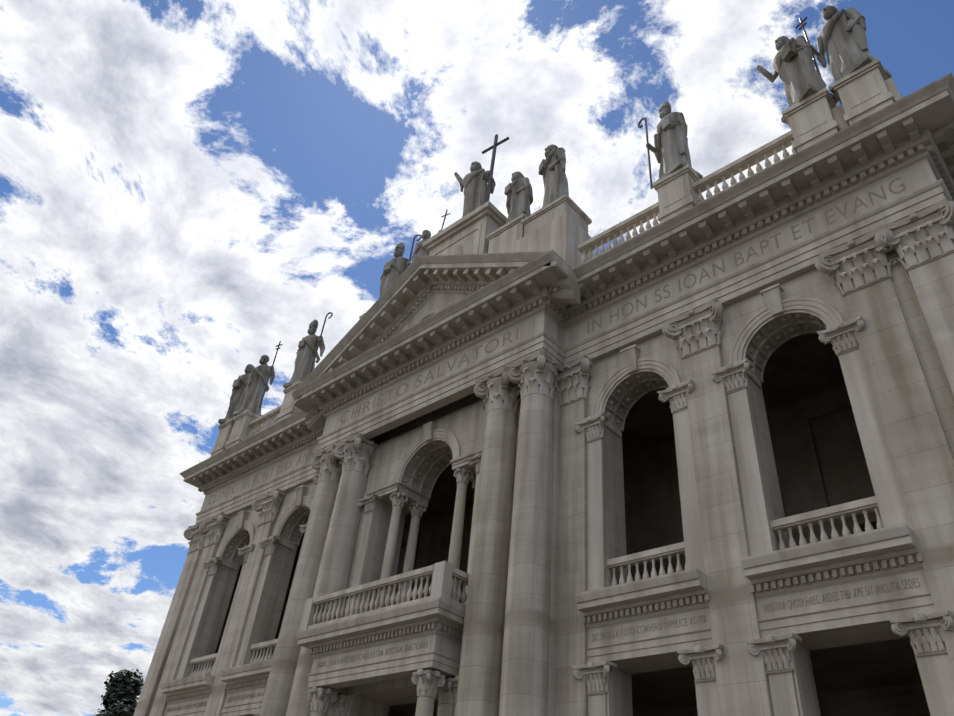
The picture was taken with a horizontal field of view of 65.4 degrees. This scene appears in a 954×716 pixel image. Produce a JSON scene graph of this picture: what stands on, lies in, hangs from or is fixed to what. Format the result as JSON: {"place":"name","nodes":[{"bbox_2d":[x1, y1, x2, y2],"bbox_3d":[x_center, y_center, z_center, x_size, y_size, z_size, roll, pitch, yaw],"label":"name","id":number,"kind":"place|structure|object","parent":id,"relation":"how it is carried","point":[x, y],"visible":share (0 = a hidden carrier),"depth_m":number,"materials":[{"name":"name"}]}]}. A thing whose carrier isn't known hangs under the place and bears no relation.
{"place":"outdoors","nodes":[
{"label":"outdoors","id":0,"kind":"place"},
{"bbox_2d":[0,0,953,715],"label":"sky","id":1,"kind":"structure","parent":0,"point":[187,187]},
{"bbox_2d":[248,139,795,436],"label":"attic balusters","id":2,"kind":"object","parent":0,"point":[750,172],"visible":0.23,"depth_m":46.40,"materials":[{"name":"grey stone"}]},
{"bbox_2d":[179,73,953,523],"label":"entablature","id":3,"kind":"structure","parent":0,"point":[929,109],"depth_m":43.35,"materials":[{"name":"grey stone"}]},
{"label":"ground","id":4,"kind":"structure","parent":0,"visible":0},
{"bbox_2d":[211,333,924,715],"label":"dark openings","id":5,"kind":"object","parent":4,"relation":"on","point":[801,371],"visible":0.23,"depth_m":43.58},
{"bbox_2d":[210,58,903,456],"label":"attic balustrade blocks","id":6,"kind":"structure","parent":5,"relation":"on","point":[558,226],"depth_m":48.59,"materials":[{"name":"grey stone"}]},
{"bbox_2d":[218,364,253,423],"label":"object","id":7,"kind":"object","parent":6,"relation":"on","point":[239,385],"visible":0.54,"depth_m":77.07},
{"bbox_2d":[233,341,282,415],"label":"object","id":8,"kind":"object","parent":6,"relation":"on","point":[257,387],"visible":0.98,"depth_m":75.44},
{"bbox_2d":[283,312,332,387],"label":"bishop statue","id":9,"kind":"object","parent":6,"relation":"on","point":[311,343],"visible":0.83,"depth_m":70.78,"materials":[{"name":"stone"}]},
{"bbox_2d":[380,234,420,296],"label":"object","id":10,"kind":"object","parent":6,"relation":"on","point":[395,268],"visible":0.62,"depth_m":68.73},
{"bbox_2d":[411,210,449,261],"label":"john baptist statue","id":11,"kind":"object","parent":6,"relation":"on","point":[419,250],"visible":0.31,"depth_m":67.34,"materials":[{"name":"stone"}]},
{"bbox_2d":[454,134,508,216],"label":"christ statue","id":12,"kind":"object","parent":6,"relation":"on","point":[476,187],"visible":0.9,"depth_m":66.52,"materials":[{"name":"stone"}]},
{"bbox_2d":[504,171,532,223],"bbox_3d":[3.506,-12.470,60.529,2.331,7.418,2.982,28,-42,-26],"label":"john evangelist statue","id":13,"kind":"object","parent":6,"relation":"on","point":[518,192],"visible":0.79,"depth_m":59.93,"materials":[{"name":"stone"}]},
{"bbox_2d":[538,144,568,207],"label":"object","id":14,"kind":"object","parent":6,"relation":"on","point":[552,167],"visible":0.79,"depth_m":57.33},
{"bbox_2d":[637,101,702,188],"bbox_3d":[12.729,-14.048,49.510,2.113,8.327,3.742,25,-41,-24],"label":"bishop statue","id":15,"kind":"object","parent":6,"relation":"on","point":[670,150],"visible":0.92,"depth_m":48.39,"materials":[{"name":"stone"}]},
{"bbox_2d":[756,36,838,123],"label":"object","id":16,"kind":"object","parent":6,"relation":"on","point":[796,72],"visible":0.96,"depth_m":43.46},
{"bbox_2d":[795,5,891,94],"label":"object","id":17,"kind":"object","parent":6,"relation":"on","point":[842,40],"visible":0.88,"depth_m":42.19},
{"bbox_2d":[401,393,930,715],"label":"loggia articulation","id":18,"kind":"object","parent":5,"relation":"on","point":[909,705],"visible":0.19,"depth_m":42.22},
{"bbox_2d":[859,521,876,531],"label":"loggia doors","id":19,"kind":"structure","parent":5,"relation":"on","point":[873,524],"depth_m":38.65,"materials":[{"name":"brown"}]},
{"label":"front steps","id":20,"kind":"object","parent":4,"relation":"on","visible":0},
{"bbox_2d":[133,253,953,715],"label":"giant pilasters","id":21,"kind":"object","parent":20,"relation":"on","point":[503,669],"visible":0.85,"depth_m":35.81,"materials":[{"name":"grey stone"}]},
{"bbox_2d":[209,447,318,504],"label":"inscription","id":22,"kind":"object","parent":21,"relation":"attached to","point":[223,492],"visible":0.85,"depth_m":65.48,"materials":[{"name":"beige stone"}]},
{"bbox_2d":[340,327,518,422],"bbox_3d":[-3.902,1.551,51.751,17.500,1.023,0.012,-26,-47,35],"label":"inscription","id":23,"kind":"object","parent":21,"relation":"attached to","point":[450,367],"visible":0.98,"depth_m":51.05,"materials":[{"name":"beige stone"}]},
{"bbox_2d":[292,251,579,431],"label":"pediment","id":24,"kind":"structure","parent":21,"relation":"on","point":[420,289],"depth_m":56.67,"materials":[{"name":"stone"}]},
{"bbox_2d":[184,198,953,554],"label":"large pilaster capitals","id":25,"kind":"object","parent":21,"relation":"on","point":[912,240],"visible":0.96,"depth_m":40.29,"materials":[{"name":"grey stone"}]},
{"bbox_2d":[193,117,953,493],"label":"cornice","id":26,"kind":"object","parent":21,"relation":"on","point":[811,175],"visible":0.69,"depth_m":45.60,"materials":[{"name":"stone"}]},
{"bbox_2d":[588,177,905,333],"bbox_3d":[13.590,-5.110,40.605,18.210,1.023,0.012,-26,-47,35],"label":"inscription","id":27,"kind":"object","parent":21,"relation":"attached to","point":[793,232],"visible":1,"depth_m":39.68,"materials":[{"name":"beige stone"}]},
{"bbox_2d":[161,283,953,715],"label":"arched window surrounds","id":28,"kind":"object","parent":20,"relation":"on","point":[889,555],"visible":0.79,"depth_m":34.46,"materials":[{"name":"stone"}]},
{"bbox_2d":[166,703,206,712],"bbox_3d":[-21.547,25.902,55.190,5.740,0.333,0.012,-26,-47,35],"label":"inscription","id":29,"kind":"object","parent":28,"relation":"attached to","point":[186,706],"visible":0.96,"depth_m":55.22,"materials":[{"name":"beige stone"}]},
{"bbox_2d":[227,691,264,701],"bbox_3d":[-15.360,22.964,50.436,5.740,0.397,0.012,-26,-47,35],"label":"inscription","id":30,"kind":"object","parent":28,"relation":"attached to","point":[246,696],"visible":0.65,"depth_m":50.73,"materials":[{"name":"beige stone"}]},
{"bbox_2d":[317,641,427,666],"bbox_3d":[-5.826,16.041,40.114,9.000,0.333,0.012,-26,-47,35],"label":"inscription","id":31,"kind":"object","parent":28,"relation":"attached to","point":[374,654],"visible":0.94,"depth_m":39.75,"materials":[{"name":"beige stone"}]},
{"bbox_2d":[189,507,883,675],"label":"balcony balustrades","id":32,"kind":"object","parent":28,"relation":"on","point":[320,616],"visible":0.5,"depth_m":39.16,"materials":[{"name":"stone"}]},
{"bbox_2d":[592,615,704,640],"bbox_3d":[7.493,11.999,32.971,5.740,0.333,0.012,-26,-47,35],"label":"inscription","id":33,"kind":"object","parent":28,"relation":"attached to","point":[649,627],"visible":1,"depth_m":32.74,"materials":[{"name":"beige stone"}]},
{"bbox_2d":[764,578,919,611],"bbox_3d":[13.685,9.058,28.212,5.740,0.397,0.012,-26,-47,35],"label":"inscription","id":34,"kind":"object","parent":28,"relation":"attached to","point":[842,595],"visible":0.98,"depth_m":28.12,"materials":[{"name":"beige stone"}]},
{"bbox_2d":[184,225,953,715],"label":"facade wall","id":35,"kind":"structure","parent":20,"relation":"on","point":[466,425],"depth_m":40.43,"materials":[{"name":"stone"}]},
{"bbox_2d":[221,310,829,565],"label":"arch soffits","id":36,"kind":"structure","parent":35,"relation":"attached to","point":[822,322],"depth_m":42.39,"materials":[{"name":"stone"}]},
{"bbox_2d":[203,315,952,715],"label":"small pilaster capitals","id":37,"kind":"object","parent":35,"relation":"attached to","point":[923,631],"visible":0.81,"depth_m":33.86,"materials":[{"name":"stone"}]},
{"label":"tree trunk","id":38,"kind":"object","parent":4,"relation":"on","visible":0},
{"bbox_2d":[94,668,144,715],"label":"tree","id":39,"kind":"object","parent":38,"relation":"attached to","point":[124,686],"visible":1,"depth_m":69.85,"materials":[{"name":"green plant"}]}
]}

